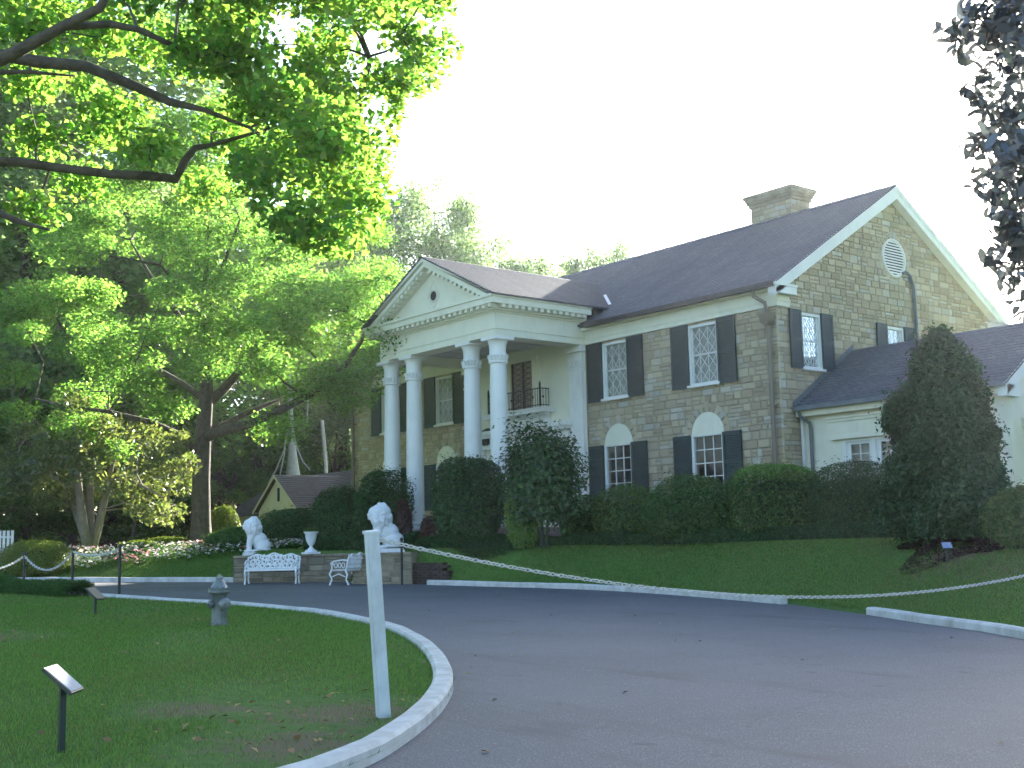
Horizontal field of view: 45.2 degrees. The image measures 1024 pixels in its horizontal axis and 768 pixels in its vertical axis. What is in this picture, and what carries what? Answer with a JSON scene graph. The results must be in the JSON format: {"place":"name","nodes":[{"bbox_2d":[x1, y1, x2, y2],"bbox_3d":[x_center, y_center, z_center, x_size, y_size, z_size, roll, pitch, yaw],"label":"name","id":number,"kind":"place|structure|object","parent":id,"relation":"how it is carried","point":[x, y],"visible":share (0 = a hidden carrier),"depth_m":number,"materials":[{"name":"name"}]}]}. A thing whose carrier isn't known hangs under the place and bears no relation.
{"place":"outdoors","nodes":[
{"label":"outdoors","id":0,"kind":"place"},
{"bbox_2d":[0,591,454,767],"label":"lawn","id":1,"kind":"structure","parent":0,"point":[335,726],"depth_m":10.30,"materials":[{"name":"green plant"}]},
{"bbox_2d":[0,574,94,596],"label":"liriope border","id":2,"kind":"object","parent":1,"relation":"on","point":[13,584],"visible":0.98,"depth_m":28.43,"materials":[{"name":"green plant"}]},
{"bbox_2d":[41,664,83,753],"bbox_3d":[-3.117,2.331,8.515,0.209,0.746,0.300,-1,-8,-4],"label":"marker sign","id":3,"kind":"object","parent":1,"relation":"on","point":[64,680],"visible":1,"depth_m":8.50,"materials":[{"name":"black metal"}]},
{"bbox_2d":[2,600,430,758],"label":"fallen leaves","id":4,"kind":"object","parent":1,"relation":"on","point":[41,732],"visible":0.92,"depth_m":9.89,"materials":[{"name":"brown plant"}]},
{"bbox_2d":[207,574,230,625],"bbox_3d":[-4.612,3.438,19.430,0.375,0.853,0.347,-3,-8,12],"label":"fire hydrant","id":5,"kind":"object","parent":1,"relation":"on","point":[219,603],"visible":1,"depth_m":19.32,"materials":[{"name":"silver metal"}]},
{"bbox_2d":[0,0,464,260],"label":"maple tree","id":6,"kind":"object","parent":1,"relation":"on","point":[313,109],"visible":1,"depth_m":13.89,"materials":[{"name":"green plant"}]},
{"bbox_2d":[362,529,390,717],"bbox_3d":[-1.089,2.070,9.934,0.166,1.777,0.390,-3,-8,14],"label":"chain post","id":7,"kind":"object","parent":1,"relation":"on","point":[377,624],"visible":0.87,"depth_m":9.90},
{"bbox_2d":[379,538,1023,598],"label":"chain","id":8,"kind":"object","parent":7,"relation":"hanging from","point":[685,590],"visible":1,"depth_m":11.70,"materials":[{"name":"white metal"}]},
{"bbox_2d":[0,536,1023,626],"bbox_3d":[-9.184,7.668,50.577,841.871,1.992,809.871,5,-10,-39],"label":"ground","id":9,"kind":"structure","parent":0,"point":[513,557],"depth_m":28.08,"materials":[{"name":"green plant"}]},
{"bbox_2d":[0,530,13,551],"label":"picket fence","id":10,"kind":"object","parent":9,"relation":"on","point":[8,536],"visible":0.57,"depth_m":42.18,"materials":[{"name":"white paint"}]},
{"bbox_2d":[0,403,46,539],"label":"understory tree","id":11,"kind":"object","parent":9,"relation":"on","point":[23,501],"visible":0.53,"depth_m":50.46,"materials":[{"name":"green plant"}]},
{"bbox_2d":[0,205,58,442],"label":"forest tree","id":12,"kind":"object","parent":9,"relation":"on","point":[3,277],"visible":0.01,"depth_m":63.91,"materials":[{"name":"green plant"}]},
{"bbox_2d":[0,536,76,575],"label":"topiary bush","id":13,"kind":"object","parent":9,"relation":"on","point":[44,555],"visible":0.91,"depth_m":37.91,"materials":[{"name":"green plant"}]},
{"bbox_2d":[0,156,81,515],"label":"forest tree","id":14,"kind":"object","parent":9,"relation":"on","point":[19,390],"visible":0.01,"depth_m":70.80,"materials":[{"name":"green plant"}]},
{"bbox_2d":[12,442,81,548],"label":"understory tree","id":15,"kind":"object","parent":9,"relation":"on","point":[42,510],"visible":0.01,"depth_m":80.76,"materials":[{"name":"green plant"}]},
{"bbox_2d":[0,407,94,547],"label":"understory tree","id":16,"kind":"object","parent":9,"relation":"on","point":[23,520],"visible":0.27,"depth_m":52.95,"materials":[{"name":"green plant"}]},
{"bbox_2d":[0,397,159,550],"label":"understory tree","id":17,"kind":"object","parent":9,"relation":"on","point":[56,520],"visible":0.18,"depth_m":56.96,"materials":[{"name":"green plant"}]},
{"bbox_2d":[85,587,105,613],"bbox_3d":[-7.534,3.998,22.227,0.239,0.629,0.360,-2,-8,8],"label":"marker sign","id":18,"kind":"object","parent":9,"relation":"on","point":[95,593],"visible":0.88,"depth_m":22.21,"materials":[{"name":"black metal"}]},
{"bbox_2d":[0,142,198,551],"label":"forest tree","id":19,"kind":"object","parent":9,"relation":"on","point":[163,349],"depth_m":64.97,"materials":[{"name":"green plant"}]},
{"bbox_2d":[0,389,202,552],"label":"magnolia tree","id":20,"kind":"object","parent":9,"relation":"on","point":[27,476],"visible":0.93,"depth_m":41.48,"materials":[{"name":"green plant"}]},
{"bbox_2d":[43,493,160,547],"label":"understory tree","id":21,"kind":"object","parent":9,"relation":"on","point":[63,507],"visible":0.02,"depth_m":78.81,"materials":[{"name":"green plant"}]},
{"bbox_2d":[0,0,229,547],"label":"forest tree","id":22,"kind":"object","parent":9,"relation":"on","point":[11,113],"visible":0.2,"depth_m":55.88,"materials":[{"name":"green plant"}]},
{"bbox_2d":[118,544,121,593],"bbox_3d":[-8.804,4.249,27.577,0.099,1.311,0.099,5,-10,-39],"label":"barrier post","id":23,"kind":"object","parent":9,"relation":"on","point":[119,568],"visible":0.89,"depth_m":27.57,"materials":[{"name":"black metal"}]},
{"bbox_2d":[74,421,191,545],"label":"understory tree","id":24,"kind":"object","parent":9,"relation":"on","point":[131,534],"visible":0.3,"depth_m":55.01,"materials":[{"name":"green plant"}]},
{"bbox_2d":[117,539,159,551],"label":"golden shrub","id":25,"kind":"object","parent":9,"relation":"on","point":[134,542],"visible":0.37,"depth_m":41.77,"materials":[{"name":"green plant"}]},
{"bbox_2d":[0,538,302,573],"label":"flower bed","id":26,"kind":"object","parent":9,"relation":"on","point":[197,544],"visible":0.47,"depth_m":39.40,"materials":[{"name":"multicoloured plant"}]},
{"bbox_2d":[0,0,317,550],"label":"forest tree","id":27,"kind":"object","parent":9,"relation":"on","point":[198,89],"visible":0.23,"depth_m":58.37,"materials":[{"name":"green plant"}]},
{"bbox_2d":[96,437,230,550],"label":"understory tree","id":28,"kind":"object","parent":9,"relation":"on","point":[182,528],"visible":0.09,"depth_m":84.57,"materials":[{"name":"green plant"}]},
{"bbox_2d":[60,187,275,516],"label":"forest tree","id":29,"kind":"object","parent":9,"relation":"on","point":[218,448],"visible":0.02,"depth_m":76.02,"materials":[{"name":"green plant"}]},
{"bbox_2d":[146,536,193,550],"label":"golden shrub","id":30,"kind":"object","parent":9,"relation":"on","point":[165,540],"visible":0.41,"depth_m":43.18,"materials":[{"name":"green plant"}]},
{"bbox_2d":[27,548,317,576],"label":"grass","id":31,"kind":"structure","parent":9,"relation":"on","point":[132,570],"depth_m":38.27,"materials":[{"name":"green plant"}]},
{"bbox_2d":[106,415,244,539],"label":"understory tree","id":32,"kind":"object","parent":9,"relation":"on","point":[234,495],"visible":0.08,"depth_m":60.48,"materials":[{"name":"green plant"}]},
{"bbox_2d":[0,92,408,550],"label":"shade tree","id":33,"kind":"object","parent":9,"relation":"on","point":[360,288],"visible":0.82,"depth_m":41.75,"materials":[{"name":"green plant"}]},
{"bbox_2d":[180,436,247,535],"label":"understory tree","id":34,"kind":"object","parent":9,"relation":"on","point":[189,514],"visible":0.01,"depth_m":84.89,"materials":[{"name":"green plant"}]},
{"bbox_2d":[211,501,240,532],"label":"golden shrub","id":35,"kind":"object","parent":9,"relation":"on","point":[224,516],"visible":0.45,"depth_m":46.82,"materials":[{"name":"green plant"}]},
{"bbox_2d":[199,525,253,549],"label":"round shrub","id":36,"kind":"object","parent":9,"relation":"on","point":[233,535],"visible":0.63,"depth_m":39.92,"materials":[{"name":"green plant"}]},
{"bbox_2d":[1,588,452,767],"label":"kerb","id":37,"kind":"structure","parent":9,"relation":"on","point":[409,721],"depth_m":9.88,"materials":[{"name":"white concrete"}]},
{"bbox_2d":[167,417,310,505],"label":"understory tree","id":38,"kind":"object","parent":9,"relation":"on","point":[256,481],"visible":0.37,"depth_m":73.48,"materials":[{"name":"green plant"}]},
{"bbox_2d":[156,182,337,511],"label":"forest tree","id":39,"kind":"object","parent":9,"relation":"on","point":[217,478],"visible":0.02,"depth_m":79.66,"materials":[{"name":"green plant"}]},
{"bbox_2d":[155,208,364,476],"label":"forest tree","id":40,"kind":"object","parent":9,"relation":"on","point":[299,406],"visible":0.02,"depth_m":85.98,"materials":[{"name":"green plant"}]},
{"bbox_2d":[212,407,321,509],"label":"understory tree","id":41,"kind":"object","parent":9,"relation":"on","point":[257,460],"visible":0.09,"depth_m":79.34,"materials":[{"name":"green plant"}]},
{"bbox_2d":[259,505,315,548],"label":"round shrub","id":42,"kind":"object","parent":9,"relation":"on","point":[284,523],"visible":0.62,"depth_m":40.06,"materials":[{"name":"green plant"}]},
{"bbox_2d":[267,372,309,483],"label":"utility pole","id":43,"kind":"object","parent":9,"relation":"on","point":[292,468],"visible":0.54,"depth_m":70.71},
{"bbox_2d":[233,417,350,476],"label":"understory tree","id":44,"kind":"object","parent":9,"relation":"on","point":[318,447],"visible":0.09,"depth_m":80.75,"materials":[{"name":"green plant"}]},
{"bbox_2d":[233,471,351,547],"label":"yellow cottage","id":45,"kind":"structure","parent":9,"relation":"on","point":[284,491],"depth_m":55.68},
{"bbox_2d":[259,409,350,475],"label":"understory tree","id":46,"kind":"object","parent":9,"relation":"on","point":[306,442],"visible":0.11,"depth_m":78.86,"materials":[{"name":"green plant"}]},
{"bbox_2d":[241,249,391,463],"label":"forest tree","id":47,"kind":"object","parent":9,"relation":"on","point":[337,338],"depth_m":93.48,"materials":[{"name":"green plant"}]},
{"bbox_2d":[320,420,327,473],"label":"utility pole","id":48,"kind":"object","parent":9,"relation":"on","point":[324,447],"visible":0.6,"depth_m":68.91,"materials":[{"name":"grey wood"}]},
{"bbox_2d":[222,189,435,471],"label":"forest tree","id":49,"kind":"object","parent":9,"relation":"on","point":[398,220],"visible":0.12,"depth_m":81.11,"materials":[{"name":"green plant"}]},
{"bbox_2d":[307,481,363,535],"bbox_3d":[-5.434,4.190,39.318,2.130,2.231,2.296,5,-10,-39],"label":"round shrub","id":50,"kind":"object","parent":9,"relation":"on","point":[333,516],"visible":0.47,"depth_m":38.86,"materials":[{"name":"green plant"}]},
{"bbox_2d":[302,531,419,550],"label":"clipped hedge","id":51,"kind":"object","parent":9,"relation":"on","point":[347,541],"visible":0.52,"depth_m":36.37,"materials":[{"name":"green plant"}]},
{"bbox_2d":[349,463,416,536],"bbox_3d":[-4.040,3.832,38.312,2.130,2.695,1.748,1,-8,-15],"label":"round shrub","id":52,"kind":"object","parent":9,"relation":"on","point":[375,494],"visible":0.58,"depth_m":37.95,"materials":[{"name":"green plant"}]},
{"bbox_2d":[352,552,417,583],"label":"garden wall","id":53,"kind":"structure","parent":9,"relation":"on","point":[391,567],"depth_m":33.81,"materials":[{"name":"stone"}]},
{"bbox_2d":[367,502,404,552],"bbox_3d":[-3.526,3.990,34.273,1.013,1.402,0.763,0,-8,-11],"label":"lion statue","id":54,"kind":"object","parent":53,"relation":"on","point":[380,516],"visible":0.72,"depth_m":34.07,"materials":[{"name":"white stone"}]},
{"bbox_2d":[323,226,447,468],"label":"forest tree","id":55,"kind":"object","parent":9,"relation":"on","point":[380,251],"visible":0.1,"depth_m":80.53,"materials":[{"name":"green plant"}]},
{"bbox_2d":[400,538,402,584],"bbox_3d":[-3.002,4.857,33.476,0.099,1.338,0.099,5,-10,-39],"label":"barrier post","id":56,"kind":"object","parent":9,"relation":"on","point":[401,548],"visible":0.89,"depth_m":33.46,"materials":[{"name":"black metal"}]},
{"bbox_2d":[395,491,413,535],"bbox_3d":[-3.281,4.163,37.407,0.596,1.800,0.525,5,-10,-39],"label":"coleus","id":57,"kind":"object","parent":9,"relation":"on","point":[403,522],"visible":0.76,"depth_m":37.29,"materials":[{"name":"red plant"}]},
{"bbox_2d":[418,515,439,537],"bbox_3d":[-2.327,4.351,35.942,0.881,1.074,0.828,-4,-8,16],"label":"coleus","id":58,"kind":"object","parent":9,"relation":"on","point":[427,526],"visible":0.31,"depth_m":35.71,"materials":[{"name":"red plant"}]},
{"bbox_2d":[413,562,452,583],"bbox_3d":[-2.159,5.222,33.587,1.122,0.674,0.240,-5,-8,26],"label":"brick edging","id":59,"kind":"object","parent":9,"relation":"on","point":[431,570],"visible":0.73,"depth_m":33.51,"materials":[{"name":"brick"}]},
{"bbox_2d":[386,166,495,273],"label":"forest tree","id":60,"kind":"object","parent":9,"relation":"on","point":[460,209],"visible":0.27,"depth_m":85.55,"materials":[{"name":"green plant"}]},
{"bbox_2d":[425,451,505,538],"bbox_3d":[-1.207,3.267,35.021,2.544,2.917,2.059,-2,-8,7],"label":"round shrub","id":61,"kind":"object","parent":9,"relation":"on","point":[466,504],"visible":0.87,"depth_m":34.50,"materials":[{"name":"green plant"}]},
{"bbox_2d":[450,227,530,273],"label":"forest tree","id":62,"kind":"object","parent":9,"relation":"on","point":[510,264],"visible":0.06,"depth_m":93.71,"materials":[{"name":"green plant"}]},
{"bbox_2d":[499,478,539,549],"bbox_3d":[0.241,3.346,33.214,1.087,2.283,1.075,5,-10,-39],"label":"nandina","id":63,"kind":"object","parent":9,"relation":"on","point":[520,533],"visible":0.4,"depth_m":32.94,"materials":[{"name":"green plant"}]},
{"bbox_2d":[504,247,563,277],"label":"forest tree","id":64,"kind":"object","parent":9,"relation":"on","point":[540,267],"visible":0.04,"depth_m":100.16,"materials":[{"name":"green plant"}]},
{"bbox_2d":[490,412,593,548],"bbox_3d":[0.730,2.576,33.166,2.792,3.708,2.832,5,-10,-39],"label":"camellia","id":65,"kind":"object","parent":9,"relation":"on","point":[552,502],"visible":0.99,"depth_m":32.67,"materials":[{"name":"green plant"}]},
{"bbox_2d":[558,493,601,537],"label":"azalea","id":66,"kind":"object","parent":9,"relation":"on","point":[577,525],"visible":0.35,"depth_m":34.60,"materials":[{"name":"green plant"}]},
{"bbox_2d":[555,234,635,277],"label":"forest tree","id":67,"kind":"object","parent":9,"relation":"on","point":[618,252],"visible":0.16,"depth_m":77.88,"materials":[{"name":"green plant"}]},
{"bbox_2d":[427,580,787,603],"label":"kerb","id":68,"kind":"structure","parent":9,"relation":"on","point":[568,586],"depth_m":29.86,"materials":[{"name":"white concrete"}]},
{"bbox_2d":[583,475,665,537],"bbox_3d":[3.095,3.470,33.587,2.338,1.909,2.777,5,-10,-39],"label":"azalea","id":69,"kind":"object","parent":9,"relation":"on","point":[620,513],"visible":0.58,"depth_m":33.00,"materials":[{"name":"green plant"}]},
{"bbox_2d":[342,183,1023,540],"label":"stone mansion","id":70,"kind":"structure","parent":9,"relation":"on","point":[788,321],"depth_m":36.75,"materials":[{"name":"stone"}]},
{"bbox_2d":[371,383,406,436],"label":"window","id":71,"kind":"structure","parent":70,"relation":"in","point":[377,420],"depth_m":47.56,"materials":[{"name":"paint"}]},
{"bbox_2d":[371,461,406,495],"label":"window","id":72,"kind":"structure","parent":70,"relation":"in","point":[403,469],"depth_m":46.08,"materials":[{"name":"paint"}]},
{"bbox_2d":[424,446,461,510],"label":"window","id":73,"kind":"structure","parent":70,"relation":"in","point":[429,470],"depth_m":44.65,"materials":[{"name":"paint"}]},
{"bbox_2d":[424,371,463,428],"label":"window","id":74,"kind":"structure","parent":70,"relation":"in","point":[446,408],"depth_m":44.61,"materials":[{"name":"paint"}]},
{"bbox_2d":[511,361,532,410],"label":"balcony door","id":75,"kind":"structure","parent":70,"relation":"in","point":[523,382],"depth_m":41.11,"materials":[{"name":"brown metal"}]},
{"bbox_2d":[586,334,644,403],"bbox_3d":[3.265,-0.427,37.690,0.430,1.840,2.430,5,-10,-39],"label":"window","id":76,"kind":"structure","parent":70,"relation":"in","point":[621,374],"depth_m":37.74,"materials":[{"name":"paint"}]},
{"bbox_2d":[588,423,648,499],"bbox_3d":[3.329,2.357,37.324,0.430,2.322,2.520,5,-10,-39],"label":"window","id":77,"kind":"structure","parent":70,"relation":"in","point":[629,459],"depth_m":37.50,"materials":[{"name":"paint"}]},
{"bbox_2d":[669,315,737,390],"bbox_3d":[5.532,-0.844,34.926,0.430,1.840,2.430,5,-10,-39],"label":"window","id":78,"kind":"structure","parent":70,"relation":"in","point":[711,353],"depth_m":34.96,"materials":[{"name":"paint"}]},
{"bbox_2d":[673,412,743,490],"bbox_3d":[5.597,1.941,34.559,0.430,2.322,2.520,5,-10,-39],"label":"window","id":79,"kind":"structure","parent":70,"relation":"in","point":[719,450],"depth_m":34.67,"materials":[{"name":"paint"}]},
{"bbox_2d":[788,308,835,371],"bbox_3d":[8.117,-1.154,33.791,1.890,1.640,0.430,5,-10,-39],"label":"window","id":80,"kind":"structure","parent":70,"relation":"in","point":[806,335],"depth_m":33.78,"materials":[{"name":"paint"}]},
{"bbox_2d":[842,436,895,476],"bbox_3d":[9.728,1.828,31.050,0.650,1.200,2.900,5,-10,-39],"label":"window","id":81,"kind":"structure","parent":70,"relation":"in","point":[867,447],"depth_m":31.61,"materials":[{"name":"white paint"}]},
{"bbox_2d":[876,322,914,345],"bbox_3d":[11.222,-0.895,36.299,1.890,1.640,0.430,5,-10,-39],"label":"window","id":82,"kind":"structure","parent":70,"relation":"in","point":[885,334],"depth_m":36.25,"materials":[{"name":"paint"}]},
{"bbox_2d":[632,467,742,543],"bbox_3d":[4.685,3.129,31.606,3.187,2.005,2.636,-3,-8,10],"label":"azalea","id":83,"kind":"object","parent":9,"relation":"on","point":[704,505],"visible":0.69,"depth_m":30.94,"materials":[{"name":"green plant"}]},
{"bbox_2d":[722,456,831,538],"bbox_3d":[6.524,2.834,30.094,2.769,2.108,2.302,-1,-8,0],"label":"boxy shrub","id":84,"kind":"object","parent":9,"relation":"on","point":[775,499],"visible":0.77,"depth_m":29.48,"materials":[{"name":"green plant"}]},
{"bbox_2d":[800,453,889,528],"bbox_3d":[8.147,2.663,29.032,2.766,2.070,2.482,0,-8,-10],"label":"round shrub","id":85,"kind":"object","parent":9,"relation":"on","point":[844,509],"visible":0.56,"depth_m":28.50,"materials":[{"name":"green plant"}]},
{"bbox_2d":[866,607,1023,638],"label":"kerb","id":86,"kind":"structure","parent":9,"relation":"on","point":[994,628],"depth_m":18.52,"materials":[{"name":"white concrete"}]},
{"bbox_2d":[896,536,1004,573],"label":"mulch","id":87,"kind":"object","parent":9,"relation":"on","point":[983,543],"visible":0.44,"depth_m":23.71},
{"bbox_2d":[852,320,1013,545],"bbox_3d":[8.785,1.073,25.009,3.028,4.708,3.465,5,-10,-39],"label":"conifer","id":88,"kind":"object","parent":87,"relation":"on","point":[946,473],"visible":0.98,"depth_m":24.34,"materials":[{"name":"green plant"}]},
{"bbox_2d":[940,542,952,562],"bbox_3d":[8.141,3.223,22.982,0.200,0.539,0.121,-1,-8,0],"label":"marker sign","id":89,"kind":"object","parent":87,"relation":"on","point":[946,546],"visible":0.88,"depth_m":22.98,"materials":[{"name":"black metal"}]},
{"bbox_2d":[976,481,1023,548],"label":"azalea","id":90,"kind":"object","parent":87,"relation":"on","point":[1001,517],"visible":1,"depth_m":22.36,"materials":[{"name":"green plant"}]},
{"bbox_2d":[931,0,1023,323],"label":"magnolia tree","id":91,"kind":"object","parent":9,"relation":"on","point":[1003,21],"visible":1,"depth_m":9.25,"materials":[{"name":"green plant"}]},
{"bbox_2d":[47,0,1023,551],"label":"sky","id":92,"kind":"structure","parent":0,"point":[652,122],"materials":[{"name":"white"}]},
{"bbox_2d":[66,582,1023,767],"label":"driveway","id":93,"kind":"structure","parent":0,"point":[857,690],"depth_m":12.45,"materials":[{"name":"grey asphalt"}]},
{"bbox_2d":[23,552,26,579],"bbox_3d":[-12.447,4.828,31.362,0.099,1.086,0.099,5,-10,-39],"label":"barrier post","id":94,"kind":"object","parent":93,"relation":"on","point":[24,561],"visible":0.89,"depth_m":31.37,"materials":[{"name":"black metal"}]},
{"bbox_2d":[71,547,74,580],"bbox_3d":[-10.641,4.568,29.770,0.099,1.209,0.099,5,-10,-39],"label":"barrier post","id":95,"kind":"object","parent":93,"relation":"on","point":[72,565],"visible":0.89,"depth_m":29.77,"materials":[{"name":"black metal"}]},
{"bbox_2d":[24,553,71,570],"bbox_3d":[-11.551,4.416,30.603,2.453,0.486,0.065,-8,-10,41],"label":"chain","id":96,"kind":"object","parent":95,"relation":"hanging from","point":[51,569],"visible":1,"depth_m":30.51,"materials":[{"name":"white metal"}]},
{"bbox_2d":[73,547,118,556],"bbox_3d":[-9.734,3.937,28.735,0.065,0.195,2.915,5,-10,-39],"label":"chain","id":97,"kind":"object","parent":95,"relation":"hanging from","point":[101,554],"visible":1,"depth_m":28.63,"materials":[{"name":"white metal"}]},
{"bbox_2d":[18,577,232,581],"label":"kerb","id":98,"kind":"structure","parent":93,"relation":"on","point":[158,579],"depth_m":36.48,"materials":[{"name":"white concrete"}]},
{"bbox_2d":[244,552,300,584],"bbox_3d":[-6.733,5.185,34.574,1.521,0.886,0.624,-1,-8,0],"label":"garden bench","id":99,"kind":"object","parent":93,"relation":"on","point":[295,566],"visible":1,"depth_m":34.80,"materials":[{"name":"white metal"}]},
{"bbox_2d":[233,553,351,582],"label":"garden wall","id":100,"kind":"structure","parent":93,"relation":"on","point":[315,568],"depth_m":35.58,"materials":[{"name":"stone"}]},
{"bbox_2d":[242,516,270,555],"bbox_3d":[-7.632,4.530,36.755,0.844,1.168,0.636,1,-8,-17],"label":"lion statue","id":101,"kind":"object","parent":100,"relation":"on","point":[256,536],"visible":0.93,"depth_m":36.59,"materials":[{"name":"white stone"}]},
{"bbox_2d":[301,531,320,553],"bbox_3d":[-5.853,4.625,35.800,0.425,0.650,0.425,5,-10,-39],"label":"garden urn","id":102,"kind":"object","parent":100,"relation":"on","point":[310,536],"visible":0.99,"depth_m":35.69,"materials":[{"name":"white stone"}]},
{"bbox_2d":[329,552,363,584],"bbox_3d":[-4.455,5.088,33.931,0.624,0.886,1.498,-4,-8,18],"label":"garden bench","id":103,"kind":"object","parent":93,"relation":"on","point":[351,565],"visible":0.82,"depth_m":33.33,"materials":[{"name":"white metal"}]},
{"bbox_2d":[195,590,1017,762],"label":"fallen leaves","id":104,"kind":"object","parent":93,"relation":"on","point":[626,691],"visible":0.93,"depth_m":14.22,"materials":[{"name":"brown plant"}]},
{"bbox_2d":[408,523,895,559],"bbox_3d":[3.219,4.100,31.551,15.684,0.799,2.034,-7,-9,36],"label":"hedge","id":105,"kind":"object","parent":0,"point":[811,531],"visible":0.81,"depth_m":31.45,"materials":[{"name":"green plant"}]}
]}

